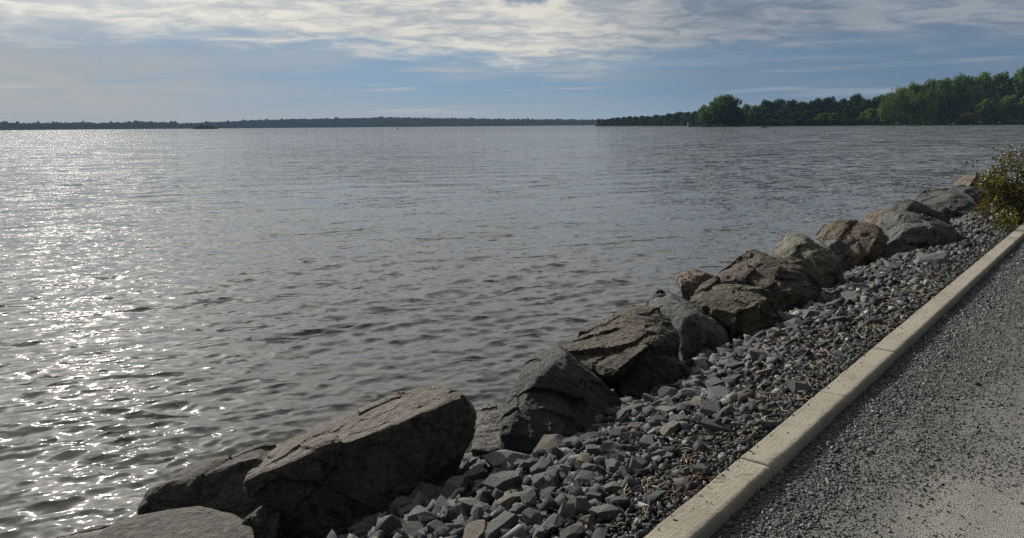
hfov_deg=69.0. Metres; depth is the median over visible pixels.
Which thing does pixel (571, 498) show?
crushed stone
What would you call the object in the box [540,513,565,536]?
crushed stone
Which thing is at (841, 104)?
shore tree
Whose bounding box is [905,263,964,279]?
plant litter
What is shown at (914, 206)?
boulder
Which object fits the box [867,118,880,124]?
bank plant
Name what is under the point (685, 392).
crushed stone
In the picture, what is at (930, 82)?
shore tree
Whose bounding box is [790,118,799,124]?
bank plant
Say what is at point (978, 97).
willow tree
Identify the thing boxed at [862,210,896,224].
boulder
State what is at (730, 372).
crushed stone
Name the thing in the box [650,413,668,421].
crushed stone
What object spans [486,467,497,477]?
crushed stone
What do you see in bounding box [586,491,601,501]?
crushed stone
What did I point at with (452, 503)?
crushed stone
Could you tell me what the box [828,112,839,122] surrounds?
undergrowth tree
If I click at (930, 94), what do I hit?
willow tree
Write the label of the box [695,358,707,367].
crushed stone
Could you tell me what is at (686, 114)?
shore tree
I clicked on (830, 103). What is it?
shore tree
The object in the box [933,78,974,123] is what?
willow tree
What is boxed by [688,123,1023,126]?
shore
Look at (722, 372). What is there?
crushed stone
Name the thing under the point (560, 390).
boulder
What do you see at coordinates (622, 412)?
crushed stone
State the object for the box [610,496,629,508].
crushed stone
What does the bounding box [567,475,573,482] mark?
crushed stone
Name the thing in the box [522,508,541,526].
crushed stone
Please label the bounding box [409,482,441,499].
crushed stone
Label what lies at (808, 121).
bank plant
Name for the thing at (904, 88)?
shore tree
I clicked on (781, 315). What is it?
crushed stone
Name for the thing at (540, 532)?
crushed stone
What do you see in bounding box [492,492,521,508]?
crushed stone
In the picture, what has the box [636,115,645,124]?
shore tree
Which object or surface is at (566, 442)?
crushed stone
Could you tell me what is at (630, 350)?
boulder
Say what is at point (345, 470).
boulder
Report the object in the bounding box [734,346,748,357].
crushed stone
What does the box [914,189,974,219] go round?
boulder
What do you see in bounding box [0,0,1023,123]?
sky
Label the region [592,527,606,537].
crushed stone
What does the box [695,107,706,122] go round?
shore tree
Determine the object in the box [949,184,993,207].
boulder
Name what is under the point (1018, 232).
kerb section
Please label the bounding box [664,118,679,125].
shore shrub
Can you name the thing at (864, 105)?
shore tree
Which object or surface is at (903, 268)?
crushed stone
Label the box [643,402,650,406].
crushed stone
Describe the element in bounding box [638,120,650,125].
shore shrub
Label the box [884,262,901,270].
crushed stone
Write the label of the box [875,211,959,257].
boulder
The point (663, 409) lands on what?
crushed stone
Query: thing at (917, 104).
willow tree
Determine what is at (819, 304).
crushed stone
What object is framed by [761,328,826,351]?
plant litter
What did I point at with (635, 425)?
crushed stone
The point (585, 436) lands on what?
crushed stone
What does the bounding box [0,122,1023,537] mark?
water
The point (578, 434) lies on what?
crushed stone
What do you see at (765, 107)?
shore tree
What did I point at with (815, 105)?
shore tree
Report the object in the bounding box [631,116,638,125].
shore tree
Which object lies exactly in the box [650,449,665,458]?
crushed stone
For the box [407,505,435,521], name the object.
crushed stone
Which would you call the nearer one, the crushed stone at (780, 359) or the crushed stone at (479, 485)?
the crushed stone at (479, 485)
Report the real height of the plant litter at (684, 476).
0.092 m
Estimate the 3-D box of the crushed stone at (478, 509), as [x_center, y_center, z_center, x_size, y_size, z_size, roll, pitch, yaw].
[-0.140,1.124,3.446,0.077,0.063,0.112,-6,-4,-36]
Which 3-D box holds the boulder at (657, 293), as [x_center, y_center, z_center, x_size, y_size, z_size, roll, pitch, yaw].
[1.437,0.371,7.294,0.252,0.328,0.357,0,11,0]
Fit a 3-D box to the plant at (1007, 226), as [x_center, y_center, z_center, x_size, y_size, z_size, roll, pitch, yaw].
[7.272,-0.719,10.960,0.578,0.455,0.416,-6,12,-28]
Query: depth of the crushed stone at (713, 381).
4.86 m
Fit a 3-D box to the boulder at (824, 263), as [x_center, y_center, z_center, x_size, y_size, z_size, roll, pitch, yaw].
[3.677,-0.042,9.302,0.663,0.723,1.192,0,11,0]
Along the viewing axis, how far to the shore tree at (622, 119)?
1037.22 m
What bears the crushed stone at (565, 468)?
on the crushed rock chips
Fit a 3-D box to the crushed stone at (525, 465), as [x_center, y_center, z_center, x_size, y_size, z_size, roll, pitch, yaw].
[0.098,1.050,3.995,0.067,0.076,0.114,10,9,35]
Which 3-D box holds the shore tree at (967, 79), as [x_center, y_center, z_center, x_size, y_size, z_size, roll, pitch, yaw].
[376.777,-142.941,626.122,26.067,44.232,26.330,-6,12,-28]
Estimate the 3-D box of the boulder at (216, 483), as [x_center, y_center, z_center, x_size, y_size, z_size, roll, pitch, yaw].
[-1.800,1.446,4.625,0.830,0.517,0.738,0,11,0]
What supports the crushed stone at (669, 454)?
on the crushed rock chips
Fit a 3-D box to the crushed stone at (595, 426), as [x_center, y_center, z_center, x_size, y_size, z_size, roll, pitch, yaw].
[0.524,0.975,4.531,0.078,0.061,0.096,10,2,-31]
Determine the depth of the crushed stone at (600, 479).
3.52 m
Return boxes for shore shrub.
[627,121,636,125]
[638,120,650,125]
[652,119,663,125]
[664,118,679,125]
[680,116,694,125]
[955,112,977,124]
[974,99,999,124]
[992,95,1022,124]
[1009,96,1023,124]
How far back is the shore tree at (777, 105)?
661.75 m
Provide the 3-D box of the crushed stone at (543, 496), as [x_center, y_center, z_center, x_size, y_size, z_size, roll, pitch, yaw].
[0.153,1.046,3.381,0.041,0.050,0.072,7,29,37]
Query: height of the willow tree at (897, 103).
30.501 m
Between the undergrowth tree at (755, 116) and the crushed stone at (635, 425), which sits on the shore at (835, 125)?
the undergrowth tree at (755, 116)
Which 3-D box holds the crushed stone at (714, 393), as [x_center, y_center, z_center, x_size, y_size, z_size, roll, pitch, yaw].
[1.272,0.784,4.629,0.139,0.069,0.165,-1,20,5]
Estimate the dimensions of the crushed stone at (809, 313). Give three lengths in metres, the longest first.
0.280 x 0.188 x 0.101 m
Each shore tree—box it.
[608,118,615,125]
[613,117,620,125]
[619,117,626,123]
[625,116,632,124]
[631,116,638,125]
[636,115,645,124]
[644,116,651,124]
[648,114,659,124]
[656,115,664,124]
[663,113,673,122]
[670,111,683,124]
[680,112,691,122]
[690,111,698,124]
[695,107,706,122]
[697,94,749,125]
[698,100,737,125]
[723,107,747,125]
[742,104,750,112]
[747,105,758,121]
[759,99,774,118]
[770,98,786,113]
[782,99,797,118]
[794,101,810,119]
[808,98,824,118]
[820,96,837,118]
[832,98,850,120]
[847,93,864,118]
[855,99,876,123]
[871,94,884,112]
[883,92,893,108]
[891,86,907,122]
[898,81,928,123]
[922,78,937,115]
[932,77,962,123]
[952,72,975,122]
[970,71,997,120]
[989,71,1012,121]
[998,66,1023,120]
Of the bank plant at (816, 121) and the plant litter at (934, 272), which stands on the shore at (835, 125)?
the bank plant at (816, 121)
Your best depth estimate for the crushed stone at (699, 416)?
4.19 m
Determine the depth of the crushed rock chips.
4.51 m
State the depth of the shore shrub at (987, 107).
545.80 m
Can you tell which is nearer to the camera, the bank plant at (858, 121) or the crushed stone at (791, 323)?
the crushed stone at (791, 323)
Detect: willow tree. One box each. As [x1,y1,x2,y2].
[878,86,912,123]
[901,87,931,123]
[918,86,945,123]
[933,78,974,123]
[956,79,992,123]
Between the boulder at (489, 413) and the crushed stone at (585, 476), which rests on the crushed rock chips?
the crushed stone at (585, 476)
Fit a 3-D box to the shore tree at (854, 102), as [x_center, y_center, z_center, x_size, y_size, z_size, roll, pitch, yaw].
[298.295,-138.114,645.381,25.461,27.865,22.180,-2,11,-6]
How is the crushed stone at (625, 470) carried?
on the crushed rock chips
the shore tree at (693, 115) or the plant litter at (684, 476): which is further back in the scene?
the shore tree at (693, 115)
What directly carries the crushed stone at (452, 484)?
on the crushed rock chips
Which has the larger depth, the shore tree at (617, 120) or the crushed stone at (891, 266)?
the shore tree at (617, 120)
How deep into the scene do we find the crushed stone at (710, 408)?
4.27 m
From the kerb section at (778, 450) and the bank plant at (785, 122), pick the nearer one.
the kerb section at (778, 450)
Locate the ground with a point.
(654, 513)
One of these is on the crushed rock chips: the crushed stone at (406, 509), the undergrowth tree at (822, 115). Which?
the crushed stone at (406, 509)
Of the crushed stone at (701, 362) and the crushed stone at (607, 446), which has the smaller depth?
the crushed stone at (607, 446)
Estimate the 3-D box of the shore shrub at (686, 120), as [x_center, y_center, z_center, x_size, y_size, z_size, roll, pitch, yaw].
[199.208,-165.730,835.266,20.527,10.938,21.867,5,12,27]
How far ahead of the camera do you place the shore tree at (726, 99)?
579.70 m
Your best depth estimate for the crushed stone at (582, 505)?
3.17 m
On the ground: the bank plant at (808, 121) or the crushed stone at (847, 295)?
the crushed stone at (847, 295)
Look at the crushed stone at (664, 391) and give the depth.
4.96 m
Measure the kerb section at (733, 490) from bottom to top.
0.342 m
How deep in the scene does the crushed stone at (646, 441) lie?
3.90 m
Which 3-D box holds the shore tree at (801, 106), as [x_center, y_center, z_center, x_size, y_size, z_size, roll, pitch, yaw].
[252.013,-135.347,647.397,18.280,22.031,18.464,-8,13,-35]
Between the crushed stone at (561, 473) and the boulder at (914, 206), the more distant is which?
the boulder at (914, 206)
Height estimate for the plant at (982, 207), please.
0.508 m
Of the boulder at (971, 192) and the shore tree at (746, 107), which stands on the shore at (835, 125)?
the shore tree at (746, 107)
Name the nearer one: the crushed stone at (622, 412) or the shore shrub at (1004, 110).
the crushed stone at (622, 412)
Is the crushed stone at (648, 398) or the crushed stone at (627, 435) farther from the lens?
the crushed stone at (648, 398)
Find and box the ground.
[490,265,971,537]
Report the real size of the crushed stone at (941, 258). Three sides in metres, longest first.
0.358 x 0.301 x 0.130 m
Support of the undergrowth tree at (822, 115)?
on the shore at (835, 125)
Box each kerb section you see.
[644,459,772,537]
[740,348,896,478]
[873,238,1019,358]
[1006,223,1023,241]
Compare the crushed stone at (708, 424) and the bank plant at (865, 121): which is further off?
the bank plant at (865, 121)
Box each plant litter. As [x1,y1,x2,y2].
[617,435,753,513]
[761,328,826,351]
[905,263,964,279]
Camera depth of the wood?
2941.78 m
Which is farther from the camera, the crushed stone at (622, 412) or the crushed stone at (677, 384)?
the crushed stone at (677, 384)
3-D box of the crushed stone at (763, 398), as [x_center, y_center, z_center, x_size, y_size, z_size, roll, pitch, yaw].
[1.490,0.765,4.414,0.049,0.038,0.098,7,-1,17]
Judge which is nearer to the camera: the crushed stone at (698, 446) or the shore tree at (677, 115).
the crushed stone at (698, 446)
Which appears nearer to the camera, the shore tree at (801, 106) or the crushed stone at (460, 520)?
the crushed stone at (460, 520)
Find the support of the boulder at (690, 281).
on the crushed rock chips
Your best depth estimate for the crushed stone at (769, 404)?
4.28 m
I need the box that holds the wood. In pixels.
[0,116,947,129]
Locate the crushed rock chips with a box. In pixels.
[303,182,1023,537]
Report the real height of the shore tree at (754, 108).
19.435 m
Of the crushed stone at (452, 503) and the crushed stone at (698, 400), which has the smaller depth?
the crushed stone at (452, 503)
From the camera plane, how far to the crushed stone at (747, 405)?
4.26 m
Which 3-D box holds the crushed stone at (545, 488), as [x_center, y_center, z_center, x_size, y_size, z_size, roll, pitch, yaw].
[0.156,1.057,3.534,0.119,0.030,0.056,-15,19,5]
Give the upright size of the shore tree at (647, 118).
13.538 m
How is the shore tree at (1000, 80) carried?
on the shore at (835, 125)
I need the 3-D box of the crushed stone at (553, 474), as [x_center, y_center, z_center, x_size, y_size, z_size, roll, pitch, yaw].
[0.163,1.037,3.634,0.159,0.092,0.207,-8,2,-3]
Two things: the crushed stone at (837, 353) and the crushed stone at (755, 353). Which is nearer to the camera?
the crushed stone at (837, 353)
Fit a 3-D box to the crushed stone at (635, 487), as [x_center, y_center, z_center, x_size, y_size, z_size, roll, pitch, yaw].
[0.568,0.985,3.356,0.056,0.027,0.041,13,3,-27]
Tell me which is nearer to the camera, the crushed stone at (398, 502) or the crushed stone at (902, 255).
the crushed stone at (398, 502)
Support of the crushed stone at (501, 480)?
on the crushed rock chips
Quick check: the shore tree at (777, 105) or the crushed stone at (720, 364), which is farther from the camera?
the shore tree at (777, 105)
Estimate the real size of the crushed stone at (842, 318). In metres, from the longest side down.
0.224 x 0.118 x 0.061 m
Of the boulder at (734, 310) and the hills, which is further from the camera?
the hills
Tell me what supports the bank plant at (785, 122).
on the shore at (835, 125)
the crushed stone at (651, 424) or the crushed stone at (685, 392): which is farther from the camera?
the crushed stone at (685, 392)
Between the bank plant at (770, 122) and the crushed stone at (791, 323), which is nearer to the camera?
the crushed stone at (791, 323)
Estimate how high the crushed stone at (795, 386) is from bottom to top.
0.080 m
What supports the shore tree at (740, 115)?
on the shore at (835, 125)
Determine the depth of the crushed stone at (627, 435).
4.13 m
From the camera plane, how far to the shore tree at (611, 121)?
1070.33 m
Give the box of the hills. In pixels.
[285,121,938,127]
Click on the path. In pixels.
(991, 524)
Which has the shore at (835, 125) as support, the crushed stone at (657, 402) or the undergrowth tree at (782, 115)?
the undergrowth tree at (782, 115)
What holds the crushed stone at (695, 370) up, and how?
on the ground
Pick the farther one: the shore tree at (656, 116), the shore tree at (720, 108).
the shore tree at (656, 116)
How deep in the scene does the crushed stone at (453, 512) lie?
3.46 m
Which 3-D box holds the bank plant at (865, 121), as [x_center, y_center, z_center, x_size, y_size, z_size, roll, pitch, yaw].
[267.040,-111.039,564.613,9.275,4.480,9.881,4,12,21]
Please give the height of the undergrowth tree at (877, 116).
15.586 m
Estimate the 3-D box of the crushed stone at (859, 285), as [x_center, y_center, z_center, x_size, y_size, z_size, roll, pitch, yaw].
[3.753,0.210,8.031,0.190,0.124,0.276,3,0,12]
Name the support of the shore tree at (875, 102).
on the shore at (835, 125)
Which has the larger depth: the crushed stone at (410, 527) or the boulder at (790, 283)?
the boulder at (790, 283)
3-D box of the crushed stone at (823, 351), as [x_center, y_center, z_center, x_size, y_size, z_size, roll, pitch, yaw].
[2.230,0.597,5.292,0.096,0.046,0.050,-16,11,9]
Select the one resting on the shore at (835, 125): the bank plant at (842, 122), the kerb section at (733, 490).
the bank plant at (842, 122)
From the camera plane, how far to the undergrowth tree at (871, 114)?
585.31 m
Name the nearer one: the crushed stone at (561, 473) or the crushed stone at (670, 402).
the crushed stone at (561, 473)
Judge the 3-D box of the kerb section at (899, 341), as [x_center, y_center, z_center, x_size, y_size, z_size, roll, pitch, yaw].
[4.700,0.233,7.677,0.179,0.342,6.562,9,14,39]
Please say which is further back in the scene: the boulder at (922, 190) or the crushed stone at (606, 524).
the boulder at (922, 190)
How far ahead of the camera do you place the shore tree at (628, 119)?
1018.95 m
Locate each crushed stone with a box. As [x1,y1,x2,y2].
[374,515,405,537]
[389,495,413,515]
[398,501,420,518]
[401,520,429,537]
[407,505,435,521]
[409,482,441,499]
[427,519,449,533]
[431,495,450,512]
[437,475,468,499]
[444,501,468,522]
[448,514,468,531]
[450,497,467,506]
[455,498,490,514]
[463,464,487,487]
[463,519,485,537]
[469,454,485,464]
[469,481,484,494]
[470,504,490,515]
[475,487,489,503]
[481,449,529,468]
[482,471,524,490]
[482,510,518,537]
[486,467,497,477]
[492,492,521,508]
[509,503,524,514]
[514,458,524,464]
[520,457,537,471]
[520,486,536,506]
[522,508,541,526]
[530,434,563,457]
[530,457,553,475]
[531,468,559,490]
[532,526,549,537]
[537,486,555,496]
[539,491,550,503]
[540,511,547,520]
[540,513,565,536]
[546,463,571,474]
[558,501,575,518]
[559,452,575,463]
[559,471,566,478]
[559,521,582,537]
[562,436,574,448]
[564,517,574,524]
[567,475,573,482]
[568,495,575,503]
[572,432,582,437]
[574,452,592,469]
[574,470,595,489]
[574,496,591,516]
[577,514,596,530]
[579,432,601,440]
[581,463,603,473]
[585,444,599,455]
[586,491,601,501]
[588,504,624,520]
[591,423,606,430]
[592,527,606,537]
[593,476,603,483]
[600,440,614,454]
[603,481,621,495]
[603,523,613,528]
[605,458,620,473]
[609,426,628,436]
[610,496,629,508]
[611,449,629,462]
[615,403,642,422]
[618,431,642,440]
[619,465,633,477]
[621,444,634,450]
[626,422,642,430]
[629,456,648,468]
[632,485,642,490]
[640,422,654,431]
[640,435,653,449]
[643,393,658,402]
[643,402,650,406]
[647,491,666,504]
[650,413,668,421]
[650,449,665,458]
[652,400,661,406]
[654,405,676,415]
[658,386,678,397]
[659,420,679,441]
[664,451,673,457]
[667,398,674,406]
[669,414,691,423]
[672,401,690,413]
[673,379,689,388]
[673,466,689,476]
[677,387,700,398]
[687,440,694,448]
[691,366,704,374]
[691,396,704,406]
[692,462,712,477]
[693,441,705,456]
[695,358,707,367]
[695,412,704,421]
[699,400,720,418]
[700,417,731,434]
[705,376,724,388]
[707,386,727,401]
[715,362,725,367]
[716,369,726,376]
[716,405,734,417]
[723,374,742,383]
[724,362,751,370]
[726,370,736,373]
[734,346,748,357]
[742,403,750,409]
[748,347,767,361]
[755,368,773,374]
[757,420,776,427]
[758,405,768,413]
[759,394,767,401]
[765,401,776,406]
[772,354,784,363]
[777,310,794,320]
[781,318,806,329]
[786,379,810,393]
[802,309,821,318]
[813,303,824,308]
[819,349,829,354]
[820,311,828,315]
[823,302,841,310]
[832,316,846,321]
[832,350,845,359]
[841,291,860,301]
[848,311,857,316]
[850,283,868,288]
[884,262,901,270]
[899,253,910,259]
[901,266,909,270]
[915,252,949,264]
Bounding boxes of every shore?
[595,125,687,125]
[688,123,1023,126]
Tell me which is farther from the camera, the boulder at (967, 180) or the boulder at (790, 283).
the boulder at (967, 180)
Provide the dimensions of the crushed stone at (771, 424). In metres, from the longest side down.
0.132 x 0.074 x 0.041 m
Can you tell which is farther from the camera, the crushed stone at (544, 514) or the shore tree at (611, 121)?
the shore tree at (611, 121)
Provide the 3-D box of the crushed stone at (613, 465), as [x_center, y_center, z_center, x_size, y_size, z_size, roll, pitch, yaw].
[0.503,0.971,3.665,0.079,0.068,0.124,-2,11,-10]
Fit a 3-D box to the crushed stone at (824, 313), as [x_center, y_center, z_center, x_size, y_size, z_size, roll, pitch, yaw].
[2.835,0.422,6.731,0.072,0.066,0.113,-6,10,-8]
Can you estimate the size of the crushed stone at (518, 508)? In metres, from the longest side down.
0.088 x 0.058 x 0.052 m
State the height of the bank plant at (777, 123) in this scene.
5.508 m
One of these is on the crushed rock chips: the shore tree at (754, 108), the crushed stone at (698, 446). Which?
the crushed stone at (698, 446)
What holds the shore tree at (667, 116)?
on the shore at (654, 125)
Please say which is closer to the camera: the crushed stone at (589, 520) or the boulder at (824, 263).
the crushed stone at (589, 520)
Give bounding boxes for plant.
[754,119,767,125]
[766,119,776,125]
[773,119,781,124]
[781,120,789,124]
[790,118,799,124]
[795,119,805,124]
[806,119,814,124]
[809,119,821,124]
[820,117,829,124]
[826,119,838,124]
[837,119,848,124]
[846,118,856,124]
[854,118,866,124]
[858,120,870,124]
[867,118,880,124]
[965,195,994,219]
[991,205,1020,234]
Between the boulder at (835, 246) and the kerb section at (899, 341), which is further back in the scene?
the boulder at (835, 246)
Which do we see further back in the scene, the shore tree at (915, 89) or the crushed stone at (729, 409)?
the shore tree at (915, 89)
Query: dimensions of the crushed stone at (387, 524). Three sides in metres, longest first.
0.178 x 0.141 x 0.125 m
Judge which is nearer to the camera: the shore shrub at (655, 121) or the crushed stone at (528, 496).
the crushed stone at (528, 496)
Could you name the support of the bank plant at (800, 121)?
on the shore at (835, 125)
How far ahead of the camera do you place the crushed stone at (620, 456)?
3.79 m
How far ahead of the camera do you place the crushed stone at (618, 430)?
4.28 m
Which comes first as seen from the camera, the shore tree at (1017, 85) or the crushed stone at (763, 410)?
the crushed stone at (763, 410)
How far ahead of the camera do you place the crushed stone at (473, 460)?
4.75 m
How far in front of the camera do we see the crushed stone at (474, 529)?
3.13 m
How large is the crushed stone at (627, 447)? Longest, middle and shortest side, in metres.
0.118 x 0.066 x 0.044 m
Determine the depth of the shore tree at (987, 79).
617.40 m
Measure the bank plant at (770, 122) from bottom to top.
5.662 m
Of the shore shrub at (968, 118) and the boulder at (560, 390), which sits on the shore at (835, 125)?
the shore shrub at (968, 118)
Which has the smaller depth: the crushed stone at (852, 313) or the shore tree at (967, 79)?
the crushed stone at (852, 313)
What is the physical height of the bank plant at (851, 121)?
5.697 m
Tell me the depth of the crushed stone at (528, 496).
3.39 m
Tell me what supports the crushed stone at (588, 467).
on the crushed rock chips
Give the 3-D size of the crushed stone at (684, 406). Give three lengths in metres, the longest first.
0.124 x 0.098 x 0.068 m
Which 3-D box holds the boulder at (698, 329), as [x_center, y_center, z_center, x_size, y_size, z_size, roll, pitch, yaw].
[1.623,0.574,6.986,0.563,0.596,1.113,-3,11,-11]
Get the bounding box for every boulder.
[56,506,253,537]
[137,442,276,519]
[241,506,284,537]
[244,385,476,537]
[471,423,500,456]
[473,402,501,431]
[499,345,620,453]
[565,305,685,397]
[646,289,666,304]
[649,290,728,361]
[675,269,713,301]
[689,275,777,339]
[717,249,820,311]
[773,233,844,291]
[815,219,888,267]
[815,239,852,272]
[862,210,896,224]
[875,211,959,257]
[890,199,954,226]
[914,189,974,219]
[918,187,948,194]
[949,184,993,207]
[953,174,987,187]
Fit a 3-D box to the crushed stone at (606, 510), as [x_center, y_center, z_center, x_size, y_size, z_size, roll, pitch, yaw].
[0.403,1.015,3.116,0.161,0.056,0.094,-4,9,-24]
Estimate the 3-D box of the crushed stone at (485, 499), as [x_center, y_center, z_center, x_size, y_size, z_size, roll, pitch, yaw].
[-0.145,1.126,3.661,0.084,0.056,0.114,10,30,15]
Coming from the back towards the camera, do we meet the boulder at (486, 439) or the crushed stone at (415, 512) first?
the boulder at (486, 439)
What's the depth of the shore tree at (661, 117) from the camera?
923.92 m
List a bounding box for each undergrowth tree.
[747,111,763,124]
[773,109,790,124]
[815,113,828,122]
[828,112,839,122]
[858,108,879,123]
[876,107,891,123]
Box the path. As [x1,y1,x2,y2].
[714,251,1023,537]
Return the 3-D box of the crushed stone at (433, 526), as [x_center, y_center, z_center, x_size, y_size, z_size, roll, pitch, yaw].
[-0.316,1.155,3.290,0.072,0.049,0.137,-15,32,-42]
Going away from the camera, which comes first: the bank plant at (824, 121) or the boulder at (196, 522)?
the boulder at (196, 522)
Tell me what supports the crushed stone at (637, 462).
on the crushed rock chips
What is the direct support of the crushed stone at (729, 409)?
on the crushed rock chips
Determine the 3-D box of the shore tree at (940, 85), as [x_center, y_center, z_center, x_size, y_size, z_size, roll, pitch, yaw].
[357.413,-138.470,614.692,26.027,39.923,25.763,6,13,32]
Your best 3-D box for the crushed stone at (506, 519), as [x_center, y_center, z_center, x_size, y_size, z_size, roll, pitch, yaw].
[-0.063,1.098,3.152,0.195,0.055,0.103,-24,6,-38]
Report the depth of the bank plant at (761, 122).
562.52 m
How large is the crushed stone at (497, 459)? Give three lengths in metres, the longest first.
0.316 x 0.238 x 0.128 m
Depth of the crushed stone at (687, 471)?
3.44 m
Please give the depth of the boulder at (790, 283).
8.00 m
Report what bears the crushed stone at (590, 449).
on the crushed rock chips
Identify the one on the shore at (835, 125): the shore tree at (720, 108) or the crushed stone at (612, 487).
the shore tree at (720, 108)
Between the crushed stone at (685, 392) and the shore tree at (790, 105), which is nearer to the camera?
the crushed stone at (685, 392)
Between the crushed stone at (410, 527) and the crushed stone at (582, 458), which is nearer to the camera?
the crushed stone at (410, 527)
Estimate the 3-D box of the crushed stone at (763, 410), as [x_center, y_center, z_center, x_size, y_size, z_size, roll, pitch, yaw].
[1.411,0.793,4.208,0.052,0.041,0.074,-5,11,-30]
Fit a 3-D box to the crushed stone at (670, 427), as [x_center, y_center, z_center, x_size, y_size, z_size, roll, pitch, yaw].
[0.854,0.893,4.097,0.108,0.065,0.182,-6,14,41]
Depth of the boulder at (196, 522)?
4.03 m
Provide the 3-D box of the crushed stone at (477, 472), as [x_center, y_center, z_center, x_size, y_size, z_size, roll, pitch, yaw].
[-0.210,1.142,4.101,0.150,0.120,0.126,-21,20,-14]
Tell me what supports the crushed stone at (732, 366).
on the crushed rock chips
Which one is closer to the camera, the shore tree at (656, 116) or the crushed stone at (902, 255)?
the crushed stone at (902, 255)
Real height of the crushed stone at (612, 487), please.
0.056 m
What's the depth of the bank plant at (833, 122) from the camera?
563.56 m
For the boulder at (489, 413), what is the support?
on the ground
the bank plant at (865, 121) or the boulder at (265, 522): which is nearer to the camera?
the boulder at (265, 522)
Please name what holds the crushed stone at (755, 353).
on the crushed rock chips
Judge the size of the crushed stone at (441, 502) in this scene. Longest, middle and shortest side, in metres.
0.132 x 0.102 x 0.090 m
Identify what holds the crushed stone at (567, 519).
on the crushed rock chips
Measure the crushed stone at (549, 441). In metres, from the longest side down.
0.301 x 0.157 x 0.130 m
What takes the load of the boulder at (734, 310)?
on the ground
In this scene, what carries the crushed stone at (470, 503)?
on the crushed rock chips
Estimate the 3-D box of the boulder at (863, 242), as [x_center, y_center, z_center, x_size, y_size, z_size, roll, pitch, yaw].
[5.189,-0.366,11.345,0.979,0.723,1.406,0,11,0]
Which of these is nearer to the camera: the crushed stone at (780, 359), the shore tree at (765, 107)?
the crushed stone at (780, 359)
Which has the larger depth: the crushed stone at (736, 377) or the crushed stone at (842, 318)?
the crushed stone at (842, 318)
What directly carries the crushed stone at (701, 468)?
on the crushed rock chips
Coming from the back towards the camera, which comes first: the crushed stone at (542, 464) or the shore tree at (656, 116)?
the shore tree at (656, 116)
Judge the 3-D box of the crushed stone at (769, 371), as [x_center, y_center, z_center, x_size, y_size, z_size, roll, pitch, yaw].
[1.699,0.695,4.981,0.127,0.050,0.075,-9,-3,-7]
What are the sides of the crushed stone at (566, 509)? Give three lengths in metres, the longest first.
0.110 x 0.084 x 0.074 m
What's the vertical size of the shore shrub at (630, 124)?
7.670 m
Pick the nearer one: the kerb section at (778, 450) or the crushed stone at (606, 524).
the crushed stone at (606, 524)
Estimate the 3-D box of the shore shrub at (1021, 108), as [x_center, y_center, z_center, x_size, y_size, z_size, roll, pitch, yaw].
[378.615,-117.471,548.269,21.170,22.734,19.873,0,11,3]
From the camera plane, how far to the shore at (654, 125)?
916.69 m
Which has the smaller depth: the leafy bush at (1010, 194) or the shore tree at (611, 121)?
the leafy bush at (1010, 194)
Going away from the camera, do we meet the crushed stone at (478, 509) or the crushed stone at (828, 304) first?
the crushed stone at (478, 509)
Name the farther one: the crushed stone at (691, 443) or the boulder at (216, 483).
the boulder at (216, 483)
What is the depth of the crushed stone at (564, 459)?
3.96 m
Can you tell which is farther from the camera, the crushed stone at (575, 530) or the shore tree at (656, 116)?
the shore tree at (656, 116)
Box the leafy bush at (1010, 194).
[965,144,1023,225]
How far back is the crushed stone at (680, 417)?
4.20 m
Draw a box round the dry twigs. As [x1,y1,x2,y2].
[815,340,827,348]
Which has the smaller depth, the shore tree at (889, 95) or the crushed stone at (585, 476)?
the crushed stone at (585, 476)
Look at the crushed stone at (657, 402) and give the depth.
4.77 m
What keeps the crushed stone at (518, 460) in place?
on the crushed rock chips
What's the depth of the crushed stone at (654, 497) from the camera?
3.19 m

